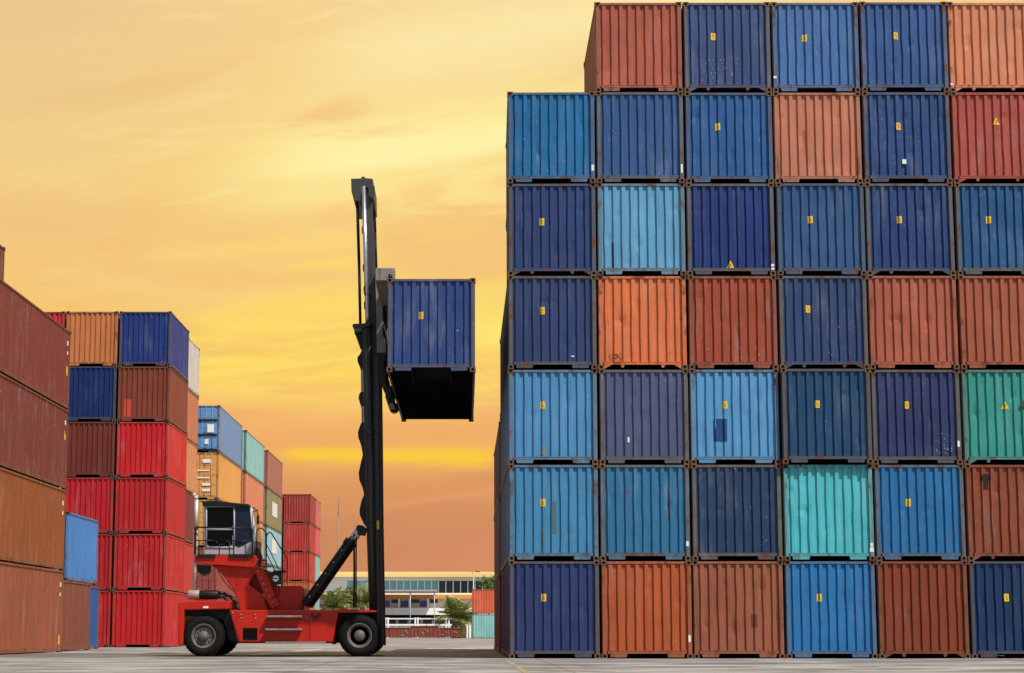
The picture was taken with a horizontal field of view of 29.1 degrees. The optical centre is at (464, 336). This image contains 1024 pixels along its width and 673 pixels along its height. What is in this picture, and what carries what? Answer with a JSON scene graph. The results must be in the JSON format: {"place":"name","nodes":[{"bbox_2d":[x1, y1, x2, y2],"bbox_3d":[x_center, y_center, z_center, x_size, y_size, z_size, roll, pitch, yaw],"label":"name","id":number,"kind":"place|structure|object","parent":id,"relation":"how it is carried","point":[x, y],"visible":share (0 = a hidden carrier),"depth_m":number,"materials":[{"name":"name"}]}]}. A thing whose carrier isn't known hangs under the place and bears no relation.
{"place":"outdoors","nodes":[
{"label":"outdoors","id":0,"kind":"place"},
{"bbox_2d":[45,311,66,327],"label":"shipping container","id":1,"kind":"object","parent":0,"point":[60,317],"visible":0.03,"depth_m":92.23,"materials":[{"name":"metal"}]},
{"bbox_2d":[183,594,193,601],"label":"shipping container","id":2,"kind":"object","parent":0,"point":[185,597],"visible":0.01,"depth_m":99.32,"materials":[{"name":"metal"}]},
{"bbox_2d":[179,542,194,593],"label":"shipping container","id":3,"kind":"object","parent":2,"relation":"on","point":[188,563],"visible":0.14,"depth_m":100.28,"materials":[{"name":"metal"}]},
{"bbox_2d":[180,491,193,544],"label":"shipping container","id":4,"kind":"object","parent":3,"relation":"on","point":[189,522],"visible":0.14,"depth_m":100.69,"materials":[{"name":"metal"}]},
{"bbox_2d":[186,440,197,493],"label":"shipping container","id":5,"kind":"object","parent":4,"relation":"on","point":[191,472],"visible":0.23,"depth_m":101.41,"materials":[{"name":"metal"}]},
{"bbox_2d":[187,389,198,445],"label":"shipping container","id":6,"kind":"object","parent":5,"relation":"on","point":[192,421],"visible":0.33,"depth_m":101.81,"materials":[{"name":"metal"}]},
{"bbox_2d":[188,338,199,396],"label":"shipping container","id":7,"kind":"object","parent":6,"relation":"on","point":[193,371],"visible":0.27,"depth_m":102.12,"materials":[{"name":"metal"}]},
{"bbox_2d":[283,581,314,609],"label":"shipping container","id":8,"kind":"object","parent":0,"point":[308,584],"visible":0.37,"depth_m":175.72,"materials":[{"name":"metal"}]},
{"bbox_2d":[283,552,314,582],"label":"shipping container","id":9,"kind":"object","parent":8,"relation":"on","point":[301,566],"visible":0.84,"depth_m":175.99,"materials":[{"name":"metal"}]},
{"bbox_2d":[283,523,315,553],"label":"shipping container","id":10,"kind":"object","parent":9,"relation":"on","point":[298,537],"visible":0.92,"depth_m":176.37,"materials":[{"name":"metal"}]},
{"bbox_2d":[283,494,315,525],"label":"shipping container","id":11,"kind":"object","parent":10,"relation":"on","point":[299,508],"visible":0.9,"depth_m":176.76,"materials":[{"name":"metal"}]},
{"bbox_2d":[320,572,493,637],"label":"terminal building","id":12,"kind":"structure","parent":0,"point":[415,594],"depth_m":248.43,"materials":[{"name":"white concrete"}]},
{"bbox_2d":[0,637,1023,672],"bbox_3d":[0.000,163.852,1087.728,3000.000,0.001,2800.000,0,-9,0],"label":"ground","id":13,"kind":"structure","parent":0,"point":[390,656],"depth_m":45.49,"materials":[{"name":"concrete"}]},
{"bbox_2d":[0,561,63,653],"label":"shipping container","id":14,"kind":"object","parent":13,"relation":"on","point":[31,602],"visible":1,"depth_m":64.58,"materials":[{"name":"metal"}]},
{"bbox_2d":[0,467,66,569],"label":"shipping container","id":15,"kind":"object","parent":14,"relation":"on","point":[32,521],"visible":0.98,"depth_m":64.74,"materials":[{"name":"metal"}]},
{"bbox_2d":[0,373,68,489],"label":"shipping container","id":16,"kind":"object","parent":15,"relation":"on","point":[33,434],"visible":0.94,"depth_m":64.89,"materials":[{"name":"metal"}]},
{"bbox_2d":[0,279,70,409],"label":"shipping container","id":17,"kind":"object","parent":16,"relation":"on","point":[35,340],"visible":0.85,"depth_m":65.06,"materials":[{"name":"metal"}]},
{"bbox_2d":[0,245,5,280],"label":"shipping container","id":18,"kind":"object","parent":17,"relation":"on","point":[2,252],"visible":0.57,"depth_m":71.09,"materials":[{"name":"metal"}]},
{"bbox_2d":[53,580,90,651],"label":"shipping container","id":19,"kind":"object","parent":13,"relation":"on","point":[75,615],"visible":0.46,"depth_m":74.18,"materials":[{"name":"metal"}]},
{"bbox_2d":[54,511,98,584],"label":"shipping container","id":20,"kind":"object","parent":19,"relation":"on","point":[80,548],"visible":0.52,"depth_m":76.35,"materials":[{"name":"metal"}]},
{"bbox_2d":[89,586,99,648],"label":"shipping container","id":21,"kind":"object","parent":13,"relation":"on","point":[94,617],"visible":0.2,"depth_m":82.56,"materials":[{"name":"metal"}]},
{"bbox_2d":[98,590,112,646],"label":"shipping container","id":22,"kind":"object","parent":13,"relation":"on","point":[105,620],"visible":0.16,"depth_m":90.17,"materials":[{"name":"metal"}]},
{"bbox_2d":[91,533,121,590],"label":"shipping container","id":23,"kind":"object","parent":22,"relation":"on","point":[105,562],"visible":0.14,"depth_m":90.54,"materials":[{"name":"metal"}]},
{"bbox_2d":[65,477,115,533],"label":"shipping container","id":24,"kind":"object","parent":23,"relation":"on","point":[93,498],"visible":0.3,"depth_m":90.94,"materials":[{"name":"metal"}]},
{"bbox_2d":[66,421,116,477],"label":"shipping container","id":25,"kind":"object","parent":24,"relation":"on","point":[91,449],"visible":0.55,"depth_m":91.30,"materials":[{"name":"metal"}]},
{"bbox_2d":[68,366,118,422],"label":"shipping container","id":26,"kind":"object","parent":25,"relation":"on","point":[93,394],"visible":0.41,"depth_m":91.66,"materials":[{"name":"metal"}]},
{"bbox_2d":[66,311,119,366],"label":"shipping container","id":27,"kind":"object","parent":26,"relation":"on","point":[94,341],"visible":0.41,"depth_m":92.07,"materials":[{"name":"metal"}]},
{"bbox_2d":[111,590,183,646],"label":"shipping container","id":28,"kind":"object","parent":13,"relation":"on","point":[145,618],"visible":0.91,"depth_m":90.18,"materials":[{"name":"metal"}]},
{"bbox_2d":[112,533,184,592],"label":"shipping container","id":29,"kind":"object","parent":28,"relation":"on","point":[148,562],"visible":0.98,"depth_m":90.62,"materials":[{"name":"metal"}]},
{"bbox_2d":[114,477,185,538],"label":"shipping container","id":30,"kind":"object","parent":29,"relation":"on","point":[149,505],"visible":0.94,"depth_m":91.00,"materials":[{"name":"metal"}]},
{"bbox_2d":[115,421,186,485],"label":"shipping container","id":31,"kind":"object","parent":30,"relation":"on","point":[151,449],"visible":0.88,"depth_m":91.38,"materials":[{"name":"metal"}]},
{"bbox_2d":[117,366,187,433],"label":"shipping container","id":32,"kind":"object","parent":31,"relation":"on","point":[152,394],"visible":0.91,"depth_m":91.74,"materials":[{"name":"metal"}]},
{"bbox_2d":[118,311,189,381],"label":"shipping container","id":33,"kind":"object","parent":32,"relation":"on","point":[153,339],"visible":0.87,"depth_m":92.12,"materials":[{"name":"metal"}]},
{"bbox_2d":[194,597,237,601],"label":"shipping container","id":34,"kind":"object","parent":13,"relation":"on","point":[220,599],"visible":0.02,"depth_m":119.53,"materials":[{"name":"metal"}]},
{"bbox_2d":[187,548,235,597],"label":"shipping container","id":35,"kind":"object","parent":34,"relation":"on","point":[213,580],"visible":0.09,"depth_m":119.71,"materials":[{"name":"metal"}]},
{"bbox_2d":[197,548,214,589],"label":"door","id":36,"kind":"structure","parent":35,"relation":"in","point":[204,582],"depth_m":119.66,"materials":[{"name":"paint"}]},
{"bbox_2d":[197,499,218,547],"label":"shipping container","id":37,"kind":"object","parent":35,"relation":"on","point":[201,521],"visible":0.06,"depth_m":120.20,"materials":[{"name":"metal"}]},
{"bbox_2d":[198,500,210,544],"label":"door","id":38,"kind":"structure","parent":37,"relation":"in","point":[201,508],"depth_m":120.18,"materials":[{"name":"paint"}]},
{"bbox_2d":[197,452,241,502],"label":"shipping container","id":39,"kind":"object","parent":37,"relation":"on","point":[218,476],"visible":0.52,"depth_m":120.81,"materials":[{"name":"metal"}]},
{"bbox_2d":[199,453,216,496],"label":"door","id":40,"kind":"structure","parent":39,"relation":"in","point":[212,466],"depth_m":120.62,"materials":[{"name":"paint"}]},
{"bbox_2d":[197,405,241,467],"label":"shipping container","id":41,"kind":"object","parent":39,"relation":"on","point":[219,428],"visible":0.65,"depth_m":121.54,"materials":[{"name":"metal"}]},
{"bbox_2d":[200,406,217,448],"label":"door","id":42,"kind":"structure","parent":41,"relation":"in","point":[206,412],"depth_m":121.04,"materials":[{"name":"paint"}]},
{"bbox_2d":[178,177,398,656],"bbox_3d":[-5.089,2.456,59.484,6.302,14.215,11.256,0,-9,0],"label":"container handler","id":43,"kind":"object","parent":13,"relation":"on","point":[266,608],"visible":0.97,"depth_m":57.48,"materials":[{"name":"red paint"}]},
{"bbox_2d":[386,278,475,421],"bbox_3d":[-0.919,0.638,60.373,2.438,2.591,13.000,0,-9,0],"label":"shipping container","id":44,"kind":"object","parent":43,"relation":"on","point":[430,369],"visible":1,"depth_m":54.09,"materials":[{"name":"metal"}]},
{"bbox_2d":[320,586,351,609],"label":"palm tree","id":45,"kind":"object","parent":13,"relation":"on","point":[331,601],"visible":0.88,"depth_m":211.71,"materials":[{"name":"green plant"}]},
{"bbox_2d":[343,582,368,609],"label":"palm tree","id":46,"kind":"object","parent":13,"relation":"on","point":[362,597],"visible":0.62,"depth_m":214.76,"materials":[{"name":"green plant"}]},
{"bbox_2d":[386,626,410,637],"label":"steel bin","id":47,"kind":"object","parent":13,"relation":"on","point":[401,632],"visible":0.81,"depth_m":219.52,"materials":[{"name":"red metal"}]},
{"bbox_2d":[410,624,438,637],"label":"steel bin","id":48,"kind":"object","parent":13,"relation":"on","point":[426,631],"visible":0.93,"depth_m":219.53,"materials":[{"name":"red metal"}]},
{"bbox_2d":[385,617,471,637],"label":"gate fence","id":49,"kind":"object","parent":13,"relation":"on","point":[449,625],"visible":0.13,"depth_m":233.46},
{"bbox_2d":[439,626,460,637],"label":"steel bin","id":50,"kind":"object","parent":13,"relation":"on","point":[445,632],"visible":0.94,"depth_m":219.52,"materials":[{"name":"red metal"}]},
{"bbox_2d":[431,594,471,637],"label":"palm tree","id":51,"kind":"object","parent":13,"relation":"on","point":[458,610],"visible":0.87,"depth_m":222.95,"materials":[{"name":"green plant"}]},
{"bbox_2d":[472,614,493,638],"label":"shipping container","id":52,"kind":"object","parent":13,"relation":"on","point":[482,625],"visible":0.35,"depth_m":209.79,"materials":[{"name":"metal"}]},
{"bbox_2d":[472,589,493,613],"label":"shipping container","id":53,"kind":"object","parent":52,"relation":"on","point":[482,601],"visible":0.43,"depth_m":210.17,"materials":[{"name":"metal"}]},
{"bbox_2d":[474,575,493,589],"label":"leafy tree","id":54,"kind":"object","parent":13,"relation":"on","point":[488,582],"visible":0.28,"depth_m":226.63,"materials":[{"name":"green plant"}]},
{"bbox_2d":[494,575,500,652],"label":"shipping container","id":55,"kind":"object","parent":13,"relation":"on","point":[497,615],"visible":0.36,"depth_m":70.90,"materials":[{"name":"metal"}]},
{"bbox_2d":[494,498,500,583],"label":"shipping container","id":56,"kind":"object","parent":55,"relation":"on","point":[497,543],"visible":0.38,"depth_m":70.90,"materials":[{"name":"metal"}]},
{"bbox_2d":[494,421,500,516],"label":"shipping container","id":57,"kind":"object","parent":56,"relation":"on","point":[497,485],"visible":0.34,"depth_m":71.13,"materials":[{"name":"metal"}]},
{"bbox_2d":[500,561,600,657],"bbox_3d":[2.394,8.193,58.642,2.438,2.591,12.192,0,-9,0],"label":"shipping container","id":58,"kind":"object","parent":13,"relation":"on","point":[549,607],"visible":1,"depth_m":52.68,"materials":[{"name":"metal"}]},
{"bbox_2d":[500,464,598,573],"bbox_3d":[2.389,5.632,59.034,2.438,2.591,12.192,0,-9,0],"label":"shipping container","id":59,"kind":"object","parent":58,"relation":"on","point":[549,512],"visible":0.88,"depth_m":53.08,"materials":[{"name":"metal"}]},
{"bbox_2d":[500,369,597,494],"bbox_3d":[2.388,3.070,59.420,2.438,2.591,12.192,0,-9,0],"label":"shipping container","id":60,"kind":"object","parent":59,"relation":"on","point":[548,417],"visible":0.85,"depth_m":53.47,"materials":[{"name":"metal"}]},
{"bbox_2d":[500,275,596,415],"bbox_3d":[2.390,0.504,59.782,2.438,2.591,12.192,0,-9,0],"label":"shipping container","id":61,"kind":"object","parent":60,"relation":"on","point":[548,322],"visible":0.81,"depth_m":53.83,"materials":[{"name":"metal"}]},
{"bbox_2d":[506,183,596,275],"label":"shipping container","id":62,"kind":"object","parent":61,"relation":"on","point":[550,229],"visible":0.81,"depth_m":54.22,"materials":[{"name":"metal"}]},
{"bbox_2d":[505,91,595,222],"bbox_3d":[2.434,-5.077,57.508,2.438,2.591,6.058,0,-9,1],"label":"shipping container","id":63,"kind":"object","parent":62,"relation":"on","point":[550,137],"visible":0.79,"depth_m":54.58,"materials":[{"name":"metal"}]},
{"bbox_2d":[599,561,692,657],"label":"shipping container","id":64,"kind":"object","parent":13,"relation":"on","point":[645,607],"visible":0.7,"depth_m":52.67,"materials":[{"name":"metal"}]},
{"bbox_2d":[598,464,690,560],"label":"shipping container","id":65,"kind":"object","parent":64,"relation":"on","point":[643,513],"visible":0.65,"depth_m":53.06,"materials":[{"name":"metal"}]},
{"bbox_2d":[597,369,689,466],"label":"shipping container","id":66,"kind":"object","parent":65,"relation":"on","point":[642,417],"visible":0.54,"depth_m":53.46,"materials":[{"name":"metal"}]},
{"bbox_2d":[596,275,687,372],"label":"shipping container","id":67,"kind":"object","parent":66,"relation":"on","point":[640,322],"visible":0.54,"depth_m":53.84,"materials":[{"name":"metal"}]},
{"bbox_2d":[595,183,685,275],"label":"shipping container","id":68,"kind":"object","parent":67,"relation":"on","point":[640,229],"visible":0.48,"depth_m":54.20,"materials":[{"name":"metal"}]},
{"bbox_2d":[594,91,684,188],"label":"shipping container","id":69,"kind":"object","parent":68,"relation":"on","point":[638,137],"visible":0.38,"depth_m":54.56,"materials":[{"name":"metal"}]},
{"bbox_2d":[583,2,682,98],"bbox_3d":[4.877,-7.634,57.923,2.438,2.591,6.058,0,-9,0],"label":"shipping container","id":70,"kind":"object","parent":69,"relation":"on","point":[634,47],"visible":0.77,"depth_m":55.00,"materials":[{"name":"metal"}]},
{"bbox_2d":[691,561,784,657],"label":"shipping container","id":71,"kind":"object","parent":13,"relation":"on","point":[737,607],"visible":0.63,"depth_m":52.66,"materials":[{"name":"metal"}]},
{"bbox_2d":[689,464,783,560],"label":"shipping container","id":72,"kind":"object","parent":71,"relation":"on","point":[735,513],"visible":0.66,"depth_m":53.03,"materials":[{"name":"metal"}]},
{"bbox_2d":[688,369,780,464],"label":"shipping container","id":73,"kind":"object","parent":72,"relation":"on","point":[733,417],"visible":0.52,"depth_m":53.41,"materials":[{"name":"metal"}]},
{"bbox_2d":[686,275,778,369],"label":"shipping container","id":74,"kind":"object","parent":73,"relation":"on","point":[731,322],"visible":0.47,"depth_m":53.84,"materials":[{"name":"metal"}]},
{"bbox_2d":[684,183,775,278],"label":"shipping container","id":75,"kind":"object","parent":74,"relation":"on","point":[729,229],"visible":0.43,"depth_m":54.21,"materials":[{"name":"metal"}]},
{"bbox_2d":[683,92,773,183],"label":"shipping container","id":76,"kind":"object","parent":75,"relation":"on","point":[727,138],"visible":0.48,"depth_m":54.60,"materials":[{"name":"metal"}]},
{"bbox_2d":[681,2,771,95],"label":"shipping container","id":77,"kind":"object","parent":76,"relation":"on","point":[725,47],"visible":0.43,"depth_m":54.99,"materials":[{"name":"metal"}]},
{"bbox_2d":[782,561,877,657],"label":"shipping container","id":78,"kind":"object","parent":13,"relation":"on","point":[829,608],"visible":0.58,"depth_m":52.68,"materials":[{"name":"metal"}]},
{"bbox_2d":[780,464,875,560],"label":"shipping container","id":79,"kind":"object","parent":78,"relation":"on","point":[827,512],"visible":0.56,"depth_m":53.03,"materials":[{"name":"metal"}]},
{"bbox_2d":[778,368,872,464],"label":"shipping container","id":80,"kind":"object","parent":79,"relation":"on","point":[824,416],"visible":0.55,"depth_m":53.25,"materials":[{"name":"metal"}]},
{"bbox_2d":[776,275,869,369],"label":"shipping container","id":81,"kind":"object","parent":80,"relation":"on","point":[821,322],"visible":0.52,"depth_m":53.81,"materials":[{"name":"metal"}]},
{"bbox_2d":[773,183,866,275],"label":"shipping container","id":82,"kind":"object","parent":81,"relation":"on","point":[819,229],"visible":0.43,"depth_m":54.18,"materials":[{"name":"metal"}]},
{"bbox_2d":[771,92,862,185],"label":"shipping container","id":83,"kind":"object","parent":82,"relation":"on","point":[816,137],"visible":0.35,"depth_m":54.60,"materials":[{"name":"metal"}]},
{"bbox_2d":[769,2,860,92],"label":"shipping container","id":84,"kind":"object","parent":83,"relation":"on","point":[814,47],"visible":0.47,"depth_m":54.98,"materials":[{"name":"metal"}]},
{"bbox_2d":[874,561,970,657],"bbox_3d":[12.249,8.190,58.617,2.438,2.591,12.192,0,-9,0],"label":"shipping container","id":85,"kind":"object","parent":13,"relation":"on","point":[921,608],"visible":0.62,"depth_m":52.65,"materials":[{"name":"metal"}]},
{"bbox_2d":[872,464,966,560],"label":"shipping container","id":86,"kind":"object","parent":85,"relation":"on","point":[918,513],"visible":0.53,"depth_m":53.06,"materials":[{"name":"metal"}]},
{"bbox_2d":[870,369,962,464],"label":"shipping container","id":87,"kind":"object","parent":86,"relation":"on","point":[915,417],"visible":0.45,"depth_m":53.44,"materials":[{"name":"metal"}]},
{"bbox_2d":[866,275,959,369],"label":"shipping container","id":88,"kind":"object","parent":87,"relation":"on","point":[911,322],"visible":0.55,"depth_m":53.79,"materials":[{"name":"metal"}]},
{"bbox_2d":[863,183,955,275],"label":"shipping container","id":89,"kind":"object","parent":88,"relation":"on","point":[909,229],"visible":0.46,"depth_m":54.19,"materials":[{"name":"metal"}]},
{"bbox_2d":[860,91,952,183],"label":"shipping container","id":90,"kind":"object","parent":89,"relation":"on","point":[905,137],"visible":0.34,"depth_m":54.57,"materials":[{"name":"metal"}]},
{"bbox_2d":[857,1,949,94],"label":"shipping container","id":91,"kind":"object","parent":90,"relation":"on","point":[902,46],"visible":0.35,"depth_m":54.95,"materials":[{"name":"metal"}]},
{"bbox_2d":[966,561,1023,657],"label":"shipping container","id":92,"kind":"object","parent":13,"relation":"on","point":[995,591],"visible":0.37,"depth_m":52.64,"materials":[{"name":"metal"}]},
{"bbox_2d":[958,464,1023,560],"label":"shipping container","id":93,"kind":"object","parent":92,"relation":"on","point":[994,509],"visible":0.39,"depth_m":53.06,"materials":[{"name":"metal"}]},
{"bbox_2d":[959,369,1023,464],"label":"shipping container","id":94,"kind":"object","parent":93,"relation":"on","point":[992,414],"visible":0.41,"depth_m":53.45,"materials":[{"name":"metal"}]},
{"bbox_2d":[956,275,1023,369],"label":"shipping container","id":95,"kind":"object","parent":94,"relation":"on","point":[990,320],"visible":0.36,"depth_m":53.81,"materials":[{"name":"metal"}]},
{"bbox_2d":[952,183,1023,275],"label":"shipping container","id":96,"kind":"object","parent":95,"relation":"on","point":[988,223],"visible":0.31,"depth_m":54.20,"materials":[{"name":"metal"}]},
{"bbox_2d":[949,92,1023,183],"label":"shipping container","id":97,"kind":"object","parent":96,"relation":"on","point":[987,136],"visible":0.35,"depth_m":54.59,"materials":[{"name":"metal"}]},
{"bbox_2d":[946,2,1023,91],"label":"shipping container","id":98,"kind":"object","parent":97,"relation":"on","point":[985,47],"visible":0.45,"depth_m":54.99,"materials":[{"name":"metal"}]},
{"bbox_2d":[0,0,1023,571],"label":"sky","id":99,"kind":"structure","parent":0,"point":[197,161],"materials":[{"name":"orange"}]},
{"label":"shipping container","id":100,"kind":"object","parent":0,"visible":0},
{"bbox_2d":[259,522,262,555],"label":"shipping container","id":101,"kind":"object","parent":100,"relation":"on","point":[261,525],"visible":0.02,"depth_m":146.75,"materials":[{"name":"metal"}]},
{"bbox_2d":[241,472,263,523],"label":"shipping container","id":102,"kind":"object","parent":101,"relation":"on","point":[252,491],"visible":0.38,"depth_m":139.97,"materials":[{"name":"metal"}]},
{"bbox_2d":[241,430,264,484],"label":"shipping container","id":103,"kind":"object","parent":102,"relation":"on","point":[252,461],"visible":0.42,"depth_m":139.97,"materials":[{"name":"metal"}]},
{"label":"shipping container","id":104,"kind":"object","parent":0,"visible":0},
{"bbox_2d":[267,565,280,585],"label":"shipping container","id":105,"kind":"object","parent":104,"relation":"on","point":[271,569],"visible":0.05,"depth_m":153.63,"materials":[{"name":"metal"}]},
{"bbox_2d":[263,526,281,568],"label":"shipping container","id":106,"kind":"object","parent":105,"relation":"on","point":[274,547],"visible":0.38,"depth_m":154.53,"materials":[{"name":"metal"}]},
{"bbox_2d":[263,488,281,532],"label":"shipping container","id":107,"kind":"object","parent":106,"relation":"on","point":[272,510],"visible":0.49,"depth_m":154.42,"materials":[{"name":"metal"}]},
{"bbox_2d":[264,450,282,497],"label":"shipping container","id":108,"kind":"object","parent":107,"relation":"on","point":[273,466],"visible":0.45,"depth_m":154.59,"materials":[{"name":"metal"}]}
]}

